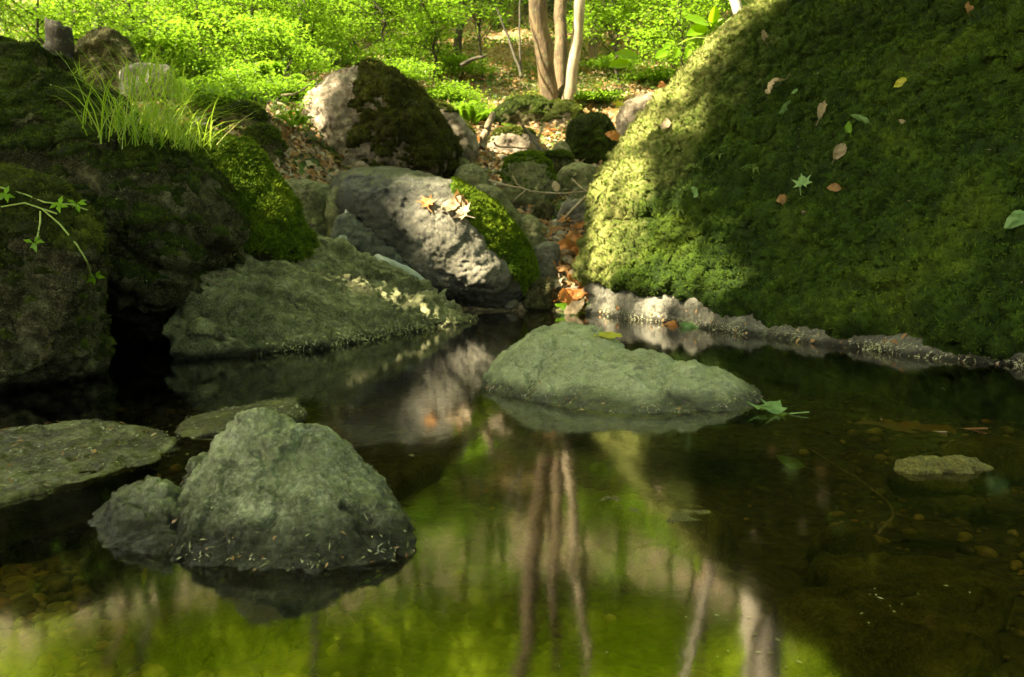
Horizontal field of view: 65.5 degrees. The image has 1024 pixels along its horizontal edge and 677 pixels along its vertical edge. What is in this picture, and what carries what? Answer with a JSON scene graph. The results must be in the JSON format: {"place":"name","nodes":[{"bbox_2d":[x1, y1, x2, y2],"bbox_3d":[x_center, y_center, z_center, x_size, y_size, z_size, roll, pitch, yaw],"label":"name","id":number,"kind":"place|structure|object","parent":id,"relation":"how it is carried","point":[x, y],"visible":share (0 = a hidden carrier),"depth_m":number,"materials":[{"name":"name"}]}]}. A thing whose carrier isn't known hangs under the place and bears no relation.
{"place":"outdoors","nodes":[
{"label":"outdoors","id":0,"kind":"place"},
{"bbox_2d":[0,0,1023,676],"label":"ground","id":1,"kind":"structure","parent":0,"point":[494,614],"depth_m":2.08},
{"bbox_2d":[0,0,93,39],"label":"shrub","id":2,"kind":"object","parent":1,"relation":"on","point":[8,32],"visible":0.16,"depth_m":12.78,"materials":[{"name":"green plant"}]},
{"bbox_2d":[0,161,116,420],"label":"mossy boulder","id":3,"kind":"object","parent":1,"relation":"on","point":[57,344],"visible":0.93,"depth_m":2.37,"materials":[{"name":"stone"}]},
{"bbox_2d":[0,186,104,284],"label":"creeping plant","id":4,"kind":"object","parent":3,"relation":"on","point":[58,208],"visible":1,"depth_m":2.29,"materials":[{"name":"green plant"}]},
{"bbox_2d":[0,0,118,46],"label":"sapling","id":5,"kind":"object","parent":1,"relation":"on","point":[27,10],"visible":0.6,"depth_m":8.77,"materials":[{"name":"green plant"}]},
{"bbox_2d":[73,26,143,93],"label":"boulder","id":6,"kind":"object","parent":1,"relation":"on","point":[89,44],"visible":0.38,"depth_m":7.75,"materials":[{"name":"stone"}]},
{"bbox_2d":[0,35,252,388],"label":"mossy boulder","id":7,"kind":"object","parent":1,"relation":"on","point":[160,209],"visible":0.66,"depth_m":3.12,"materials":[{"name":"plant"}]},
{"bbox_2d":[43,17,74,60],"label":"rock","id":8,"kind":"object","parent":7,"relation":"on","point":[59,36],"visible":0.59,"depth_m":7.62,"materials":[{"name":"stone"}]},
{"bbox_2d":[38,35,291,149],"bbox_3d":[-1.462,-0.980,3.316,1.014,0.492,1.565,-4,8,-33],"label":"grass clump","id":9,"kind":"object","parent":7,"relation":"on","point":[130,119],"visible":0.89,"depth_m":3.00,"materials":[{"name":"plant"}]},
{"bbox_2d":[12,65,319,156],"bbox_3d":[-1.493,-0.996,3.678,1.341,0.443,1.632,-2,7,-12],"label":"grass clump","id":10,"kind":"object","parent":7,"relation":"on","point":[185,143],"visible":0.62,"depth_m":3.45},
{"bbox_2d":[42,0,219,54],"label":"sapling","id":11,"kind":"object","parent":1,"relation":"on","point":[108,4],"visible":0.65,"depth_m":9.47,"materials":[{"name":"green plant"}]},
{"bbox_2d":[119,63,171,102],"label":"flat stone","id":12,"kind":"object","parent":1,"relation":"on","point":[134,72],"visible":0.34,"depth_m":7.09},
{"bbox_2d":[74,0,218,74],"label":"sapling","id":13,"kind":"object","parent":1,"relation":"on","point":[179,45],"visible":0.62,"depth_m":8.56,"materials":[{"name":"green plant"}]},
{"bbox_2d":[87,36,209,102],"bbox_3d":[-2.133,-1.577,4.649,0.790,0.398,0.787,0,7,0],"label":"grass clump","id":14,"kind":"object","parent":1,"relation":"on","point":[173,78],"visible":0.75,"depth_m":4.63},
{"bbox_2d":[106,0,206,47],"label":"shrub","id":15,"kind":"object","parent":1,"relation":"on","point":[142,16],"visible":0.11,"depth_m":12.56,"materials":[{"name":"green plant"}]},
{"bbox_2d":[123,0,248,73],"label":"sapling","id":16,"kind":"object","parent":1,"relation":"on","point":[197,16],"visible":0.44,"depth_m":10.21,"materials":[{"name":"green plant"}]},
{"bbox_2d":[140,50,231,87],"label":"shrub","id":17,"kind":"object","parent":1,"relation":"on","point":[198,71],"visible":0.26,"depth_m":8.70,"materials":[{"name":"green plant"}]},
{"bbox_2d":[166,47,259,85],"bbox_3d":[-3.403,-3.047,9.132,1.284,0.464,1.339,-6,9,-40],"label":"shrub","id":18,"kind":"object","parent":1,"relation":"on","point":[213,61],"visible":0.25,"depth_m":8.85,"materials":[{"name":"green plant"}]},
{"bbox_2d":[157,79,273,107],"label":"shrub","id":19,"kind":"object","parent":1,"relation":"on","point":[209,95],"visible":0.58,"depth_m":6.13,"materials":[{"name":"green plant"}]},
{"bbox_2d":[205,97,268,131],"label":"rock","id":20,"kind":"object","parent":1,"relation":"on","point":[258,111],"visible":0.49,"depth_m":5.85,"materials":[{"name":"stone"}]},
{"bbox_2d":[156,0,325,61],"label":"sapling","id":21,"kind":"object","parent":1,"relation":"on","point":[282,7],"visible":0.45,"depth_m":10.61,"materials":[{"name":"green plant"}]},
{"bbox_2d":[186,29,296,66],"bbox_3d":[-3.777,-4.043,11.188,1.773,0.715,1.825,0,7,0],"label":"shrub","id":22,"kind":"object","parent":1,"relation":"on","point":[221,45],"visible":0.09,"depth_m":10.82,"materials":[{"name":"green plant"}]},
{"bbox_2d":[197,59,311,89],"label":"shrub","id":23,"kind":"object","parent":1,"relation":"on","point":[234,75],"visible":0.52,"depth_m":8.29,"materials":[{"name":"green plant"}]},
{"bbox_2d":[199,82,312,111],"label":"shrub","id":24,"kind":"object","parent":1,"relation":"on","point":[251,94],"visible":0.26,"depth_m":6.29,"materials":[{"name":"green plant"}]},
{"bbox_2d":[183,1,330,86],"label":"sapling","id":25,"kind":"object","parent":1,"relation":"on","point":[268,41],"visible":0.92,"depth_m":9.07,"materials":[{"name":"green plant"}]},
{"bbox_2d":[240,122,288,167],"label":"rock","id":26,"kind":"object","parent":1,"relation":"on","point":[266,137],"visible":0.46,"depth_m":5.59,"materials":[{"name":"stone"}]},
{"bbox_2d":[224,75,314,99],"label":"shrub","id":27,"kind":"object","parent":1,"relation":"on","point":[273,85],"visible":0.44,"depth_m":7.93,"materials":[{"name":"green plant"}]},
{"bbox_2d":[243,60,307,83],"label":"fern","id":28,"kind":"object","parent":1,"relation":"on","point":[275,65],"visible":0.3,"depth_m":8.58,"materials":[{"name":"green plant"}]},
{"bbox_2d":[234,32,340,76],"bbox_3d":[-2.820,-3.541,10.134,1.516,0.587,1.530,0,7,0],"label":"shrub","id":29,"kind":"object","parent":1,"relation":"on","point":[316,61],"visible":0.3,"depth_m":9.97,"materials":[{"name":"green plant"}]},
{"bbox_2d":[273,110,313,125],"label":"fern","id":30,"kind":"object","parent":1,"relation":"on","point":[299,120],"visible":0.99,"depth_m":5.91,"materials":[{"name":"green plant"}]},
{"bbox_2d":[235,0,363,64],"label":"sapling","id":31,"kind":"object","parent":1,"relation":"on","point":[322,11],"visible":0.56,"depth_m":11.02,"materials":[{"name":"green plant"}]},
{"bbox_2d":[245,0,360,47],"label":"shrub","id":32,"kind":"object","parent":1,"relation":"on","point":[312,23],"visible":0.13,"depth_m":12.06,"materials":[{"name":"green plant"}]},
{"bbox_2d":[285,178,330,236],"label":"blocky rock","id":33,"kind":"object","parent":1,"relation":"on","point":[311,194],"visible":0.28,"depth_m":5.31,"materials":[{"name":"stone"}]},
{"bbox_2d":[162,231,478,392],"bbox_3d":[-1.027,-0.170,4.191,1.667,0.809,2.289,0,7,0],"label":"sloping rock","id":34,"kind":"object","parent":1,"relation":"on","point":[339,282],"visible":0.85,"depth_m":3.56,"materials":[{"name":"stone"}]},
{"bbox_2d":[147,120,320,263],"bbox_3d":[-1.667,-0.716,4.213,1.317,0.897,0.943,0,7,0],"label":"mossy boulder","id":35,"kind":"object","parent":34,"relation":"on","point":[270,204],"visible":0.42,"depth_m":3.97,"materials":[{"name":"plant"}]},
{"bbox_2d":[250,307,476,355],"bbox_3d":[-0.760,-0.121,4.386,1.252,0.127,2.113,-2,7,-17],"label":"seed debris","id":36,"kind":"object","parent":34,"relation":"on","point":[408,329],"visible":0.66,"depth_m":3.72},
{"bbox_2d":[374,254,423,279],"bbox_3d":[-0.654,-0.370,4.827,0.455,0.285,0.067,4,8,27],"label":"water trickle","id":37,"kind":"object","parent":34,"relation":"on","point":[394,264],"visible":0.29,"depth_m":4.80,"materials":[{"name":"grey"}]},
{"bbox_2d":[324,186,338,237],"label":"rock","id":38,"kind":"object","parent":1,"relation":"on","point":[331,212],"visible":0.38,"depth_m":5.29,"materials":[{"name":"stone"}]},
{"bbox_2d":[278,27,392,69],"bbox_3d":[-2.467,-3.943,11.064,1.652,0.603,1.463,-2,7,-19],"label":"shrub","id":39,"kind":"object","parent":1,"relation":"on","point":[354,54],"visible":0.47,"depth_m":10.91,"materials":[{"name":"green plant"}]},
{"bbox_2d":[293,0,418,47],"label":"shrub","id":40,"kind":"object","parent":1,"relation":"on","point":[363,30],"visible":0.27,"depth_m":12.79,"materials":[{"name":"green plant"}]},
{"bbox_2d":[331,213,408,266],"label":"rock","id":41,"kind":"object","parent":1,"relation":"on","point":[361,238],"visible":0.2,"depth_m":5.11,"materials":[{"name":"stone"}]},
{"bbox_2d":[0,0,750,218],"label":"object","id":42,"kind":"structure","parent":1,"relation":"on","point":[495,96],"depth_m":12.03,"materials":[{"name":"brown plant"}]},
{"bbox_2d":[0,0,751,305],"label":"leaf litter","id":43,"kind":"object","parent":1,"relation":"on","point":[311,172],"visible":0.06,"depth_m":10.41,"materials":[{"name":"plant"}]},
{"bbox_2d":[479,111,495,150],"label":"branch","id":44,"kind":"object","parent":43,"relation":"on","point":[484,135],"visible":0.98,"depth_m":7.78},
{"bbox_2d":[314,0,439,51],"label":"sapling","id":45,"kind":"object","parent":1,"relation":"on","point":[369,12],"visible":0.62,"depth_m":12.06,"materials":[{"name":"green plant"}]},
{"bbox_2d":[299,57,463,178],"bbox_3d":[-1.125,-1.798,6.774,1.466,1.251,1.657,0,7,0],"label":"mossy boulder","id":46,"kind":"object","parent":1,"relation":"on","point":[370,112],"visible":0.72,"depth_m":6.11,"materials":[{"name":"brown stone"}]},
{"bbox_2d":[332,0,450,46],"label":"shrub","id":47,"kind":"object","parent":1,"relation":"on","point":[386,8],"visible":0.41,"depth_m":12.83,"materials":[{"name":"green plant"}]},
{"bbox_2d":[352,53,445,84],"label":"shrub","id":48,"kind":"object","parent":1,"relation":"on","point":[409,73],"visible":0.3,"depth_m":10.16,"materials":[{"name":"green plant"}]},
{"bbox_2d":[359,32,458,63],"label":"shrub","id":49,"kind":"object","parent":1,"relation":"on","point":[398,50],"visible":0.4,"depth_m":12.07,"materials":[{"name":"green plant"}]},
{"bbox_2d":[362,0,489,74],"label":"sapling","id":50,"kind":"object","parent":1,"relation":"on","point":[434,24],"visible":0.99,"depth_m":11.13,"materials":[{"name":"green plant"}]},
{"bbox_2d":[330,166,540,308],"bbox_3d":[-0.559,-0.686,5.663,1.558,1.071,1.322,0,7,0],"label":"boulder","id":51,"kind":"object","parent":1,"relation":"on","point":[486,257],"visible":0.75,"depth_m":5.11,"materials":[{"name":"stone"}]},
{"bbox_2d":[434,98,479,163],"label":"rock","id":52,"kind":"object","parent":1,"relation":"on","point":[464,131],"visible":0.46,"depth_m":7.49,"materials":[{"name":"beige stone"}]},
{"bbox_2d":[422,78,494,102],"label":"shrub","id":53,"kind":"object","parent":1,"relation":"on","point":[451,94],"visible":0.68,"depth_m":10.18,"materials":[{"name":"green plant"}]},
{"bbox_2d":[452,1,465,60],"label":"tree","id":54,"kind":"object","parent":1,"relation":"on","point":[459,33],"visible":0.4,"depth_m":12.46,"materials":[{"name":"brown plant"}]},
{"bbox_2d":[424,53,506,78],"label":"shrub","id":55,"kind":"object","parent":1,"relation":"on","point":[453,64],"visible":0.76,"depth_m":11.62,"materials":[{"name":"green plant"}]},
{"bbox_2d":[409,0,527,80],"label":"sapling","id":56,"kind":"object","parent":1,"relation":"on","point":[481,9],"visible":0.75,"depth_m":11.78,"materials":[{"name":"green plant"}]},
{"bbox_2d":[453,164,491,187],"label":"rock","id":57,"kind":"object","parent":1,"relation":"on","point":[474,175],"visible":0.37,"depth_m":6.27,"materials":[{"name":"stone"}]},
{"bbox_2d":[459,104,492,124],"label":"fern","id":58,"kind":"object","parent":1,"relation":"on","point":[472,113],"visible":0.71,"depth_m":9.00,"materials":[{"name":"green plant"}]},
{"bbox_2d":[450,98,502,119],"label":"shrub","id":59,"kind":"object","parent":1,"relation":"on","point":[481,109],"visible":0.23,"depth_m":9.20,"materials":[{"name":"green plant"}]},
{"bbox_2d":[476,184,521,226],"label":"rock","id":60,"kind":"object","parent":1,"relation":"on","point":[499,195],"visible":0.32,"depth_m":5.82,"materials":[{"name":"stone"}]},
{"bbox_2d":[488,175,586,202],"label":"twig","id":61,"kind":"object","parent":60,"relation":"on","point":[503,184],"visible":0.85,"depth_m":6.11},
{"bbox_2d":[0,385,1023,676],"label":"pebbles","id":62,"kind":"object","parent":1,"relation":"on","point":[58,569],"visible":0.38,"depth_m":1.20,"materials":[{"name":"stone"}]},
{"bbox_2d":[81,475,181,601],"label":"rock","id":63,"kind":"object","parent":62,"relation":"on","point":[129,537],"visible":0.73,"depth_m":1.20,"materials":[{"name":"grey stone"}]},
{"bbox_2d":[128,591,289,676],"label":"stone","id":64,"kind":"object","parent":62,"relation":"on","point":[192,634],"visible":0.91,"depth_m":1.01,"materials":[{"name":"stone"}]},
{"bbox_2d":[157,407,441,612],"bbox_3d":[-0.378,0.290,1.286,0.526,0.349,0.458,0,7,0],"label":"pointed rock","id":65,"kind":"object","parent":62,"relation":"on","point":[315,483],"visible":0.84,"depth_m":1.16,"materials":[{"name":"grey stone"}]},
{"bbox_2d":[487,125,539,152],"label":"rock","id":66,"kind":"object","parent":1,"relation":"on","point":[514,135],"visible":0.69,"depth_m":8.07,"materials":[{"name":"beige stone"}]},
{"bbox_2d":[483,93,553,126],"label":"mossy boulder","id":67,"kind":"object","parent":1,"relation":"on","point":[525,109],"visible":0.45,"depth_m":9.06,"materials":[{"name":"plant"}]},
{"bbox_2d":[499,148,557,205],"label":"rock","id":68,"kind":"object","parent":1,"relation":"on","point":[531,169],"visible":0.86,"depth_m":6.64,"materials":[{"name":"stone"}]},
{"bbox_2d":[520,214,545,247],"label":"stone","id":69,"kind":"object","parent":1,"relation":"on","point":[531,227],"visible":0.31,"depth_m":5.84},
{"bbox_2d":[470,150,599,308],"bbox_3d":[0.210,-1.054,6.671,2.321,1.397,2.979,0,7,0],"label":"rubble","id":70,"kind":"object","parent":1,"relation":"on","point":[512,303],"visible":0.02,"depth_m":6.31,"materials":[{"name":"stone"}]},
{"bbox_2d":[523,277,556,310],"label":"rock","id":71,"kind":"object","parent":1,"relation":"on","point":[540,295],"visible":0.52,"depth_m":5.29,"materials":[{"name":"stone"}]},
{"bbox_2d":[532,199,554,220],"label":"stone","id":72,"kind":"object","parent":1,"relation":"on","point":[544,209],"visible":0.54,"depth_m":6.36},
{"bbox_2d":[533,241,560,276],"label":"stone","id":73,"kind":"object","parent":1,"relation":"on","point":[547,252],"visible":0.42,"depth_m":5.62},
{"bbox_2d":[529,0,584,99],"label":"tree","id":74,"kind":"object","parent":1,"relation":"on","point":[557,73],"visible":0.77,"depth_m":10.33,"materials":[{"name":"brown plant"}]},
{"bbox_2d":[542,148,574,173],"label":"rock","id":75,"kind":"object","parent":1,"relation":"on","point":[560,158],"visible":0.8,"depth_m":7.26,"materials":[{"name":"stone"}]},
{"bbox_2d":[539,98,584,125],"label":"mossy boulder","id":76,"kind":"object","parent":1,"relation":"on","point":[562,111],"visible":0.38,"depth_m":9.01,"materials":[{"name":"plant"}]},
{"bbox_2d":[556,198,586,232],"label":"stone","id":77,"kind":"object","parent":1,"relation":"on","point":[577,213],"visible":0.33,"depth_m":6.25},
{"bbox_2d":[556,161,596,191],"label":"rock","id":78,"kind":"object","parent":1,"relation":"on","point":[579,172],"visible":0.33,"depth_m":6.96,"materials":[{"name":"stone"}]},
{"bbox_2d":[565,110,618,163],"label":"mossy boulder","id":79,"kind":"object","parent":1,"relation":"on","point":[587,139],"visible":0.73,"depth_m":7.62,"materials":[{"name":"plant"}]},
{"bbox_2d":[587,0,597,62],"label":"tree","id":80,"kind":"object","parent":1,"relation":"on","point":[593,50],"visible":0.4,"depth_m":13.40,"materials":[{"name":"brown plant"}]},
{"bbox_2d":[574,85,631,103],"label":"shrub","id":81,"kind":"object","parent":1,"relation":"on","point":[602,95],"visible":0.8,"depth_m":10.61,"materials":[{"name":"green plant"}]},
{"bbox_2d":[489,488,738,596],"bbox_3d":[0.164,0.349,1.380,0.398,0.132,0.281,4,8,30],"label":"stone","id":82,"kind":"object","parent":1,"relation":"on","point":[588,539],"visible":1,"depth_m":1.30,"materials":[{"name":"stone"}]},
{"bbox_2d":[579,51,657,71],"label":"shrub","id":83,"kind":"object","parent":1,"relation":"on","point":[608,60],"visible":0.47,"depth_m":12.37,"materials":[{"name":"green plant"}]},
{"bbox_2d":[566,0,673,82],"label":"sapling","id":84,"kind":"object","parent":1,"relation":"on","point":[613,11],"visible":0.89,"depth_m":11.47,"materials":[{"name":"green plant"}]},
{"bbox_2d":[480,321,771,426],"bbox_3d":[0.298,0.123,2.487,0.959,0.312,0.702,5,9,38],"label":"smooth rock","id":85,"kind":"object","parent":1,"relation":"on","point":[553,357],"visible":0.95,"depth_m":2.29,"materials":[{"name":"grey stone"}]},
{"bbox_2d":[615,92,653,140],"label":"rock","id":86,"kind":"object","parent":1,"relation":"on","point":[630,107],"visible":0.27,"depth_m":8.05,"materials":[{"name":"beige stone"}]},
{"bbox_2d":[606,66,678,83],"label":"shrub","id":87,"kind":"object","parent":1,"relation":"on","point":[660,73],"visible":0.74,"depth_m":11.73,"materials":[{"name":"green plant"}]},
{"bbox_2d":[608,5,730,70],"bbox_3d":[1.160,-1.956,6.239,0.671,1.125,1.242,-6,9,-42],"label":"sapling","id":88,"kind":"object","parent":1,"relation":"on","point":[700,28],"visible":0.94,"depth_m":5.86,"materials":[{"name":"green plant"}]},
{"bbox_2d":[611,0,731,70],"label":"sapling","id":89,"kind":"object","parent":1,"relation":"on","point":[678,15],"visible":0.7,"depth_m":9.72,"materials":[{"name":"green plant"}]},
{"bbox_2d":[624,13,718,44],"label":"shrub","id":90,"kind":"object","parent":1,"relation":"on","point":[661,30],"visible":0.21,"depth_m":13.83,"materials":[{"name":"green plant"}]},
{"bbox_2d":[638,36,704,70],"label":"shrub","id":91,"kind":"object","parent":1,"relation":"on","point":[671,61],"visible":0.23,"depth_m":12.05,"materials":[{"name":"green plant"}]},
{"bbox_2d":[570,0,1023,422],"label":"mossy boulder","id":92,"kind":"object","parent":1,"relation":"on","point":[734,243],"visible":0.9,"depth_m":4.00,"materials":[{"name":"plant"}]},
{"bbox_2d":[1004,210,1023,227],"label":"leaf","id":93,"kind":"object","parent":92,"relation":"on","point":[1015,218],"visible":1,"depth_m":3.16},
{"bbox_2d":[805,522,878,564],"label":"stone","id":94,"kind":"object","parent":1,"relation":"on","point":[842,538],"visible":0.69,"depth_m":1.36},
{"bbox_2d":[770,585,1003,676],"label":"stone","id":95,"kind":"object","parent":1,"relation":"on","point":[835,633],"visible":0.98,"depth_m":0.99,"materials":[{"name":"stone"}]},
{"bbox_2d":[808,551,1013,633],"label":"stone","id":96,"kind":"object","parent":1,"relation":"on","point":[990,601],"visible":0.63,"depth_m":1.14,"materials":[{"name":"stone"}]},
{"bbox_2d":[942,433,1023,487],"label":"stone","id":97,"kind":"object","parent":1,"relation":"on","point":[1003,456],"visible":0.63,"depth_m":1.84,"materials":[{"name":"stone"}]},
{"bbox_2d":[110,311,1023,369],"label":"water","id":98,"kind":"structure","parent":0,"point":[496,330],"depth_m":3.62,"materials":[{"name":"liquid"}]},
{"bbox_2d":[0,418,177,549],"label":"flat stone","id":99,"kind":"object","parent":98,"relation":"in","point":[34,508],"visible":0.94,"depth_m":1.62,"materials":[{"name":"stone"}]},
{"bbox_2d":[175,397,307,438],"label":"flat stone","id":100,"kind":"object","parent":98,"relation":"in","point":[212,426],"visible":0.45,"depth_m":1.99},
{"bbox_2d":[329,424,452,501],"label":"flat stone","id":101,"kind":"object","parent":98,"relation":"in","point":[405,462],"visible":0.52,"depth_m":1.75,"materials":[{"name":"stone"}]},
{"bbox_2d":[562,299,583,314],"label":"leaf","id":102,"kind":"object","parent":98,"relation":"on","point":[574,307],"visible":0.88,"depth_m":5.05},
{"bbox_2d":[748,398,808,416],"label":"leaf","id":103,"kind":"object","parent":98,"relation":"on","point":[776,407],"visible":1,"depth_m":2.13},
{"bbox_2d":[776,455,814,469],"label":"leaf","id":104,"kind":"object","parent":98,"relation":"on","point":[793,463],"visible":1,"depth_m":1.77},
{"bbox_2d":[590,306,1023,365],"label":"seed debris","id":105,"kind":"object","parent":98,"relation":"on","point":[1008,360],"visible":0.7,"depth_m":3.38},
{"bbox_2d":[812,450,894,533],"bbox_3d":[0.671,0.287,1.541,0.070,0.029,0.446,1,7,7],"label":"twig","id":106,"kind":"object","parent":98,"relation":"in","point":[886,523],"visible":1,"depth_m":1.52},
{"bbox_2d":[855,420,946,432],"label":"leaf","id":107,"kind":"object","parent":98,"relation":"on","point":[897,427],"visible":1,"depth_m":1.99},
{"bbox_2d":[880,418,987,431],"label":"leaf","id":108,"kind":"object","parent":98,"relation":"on","point":[915,425],"visible":1,"depth_m":2.00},
{"bbox_2d":[886,455,999,498],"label":"flat stone","id":109,"kind":"object","parent":98,"relation":"in","point":[935,476],"visible":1,"depth_m":1.57,"materials":[{"name":"stone"}]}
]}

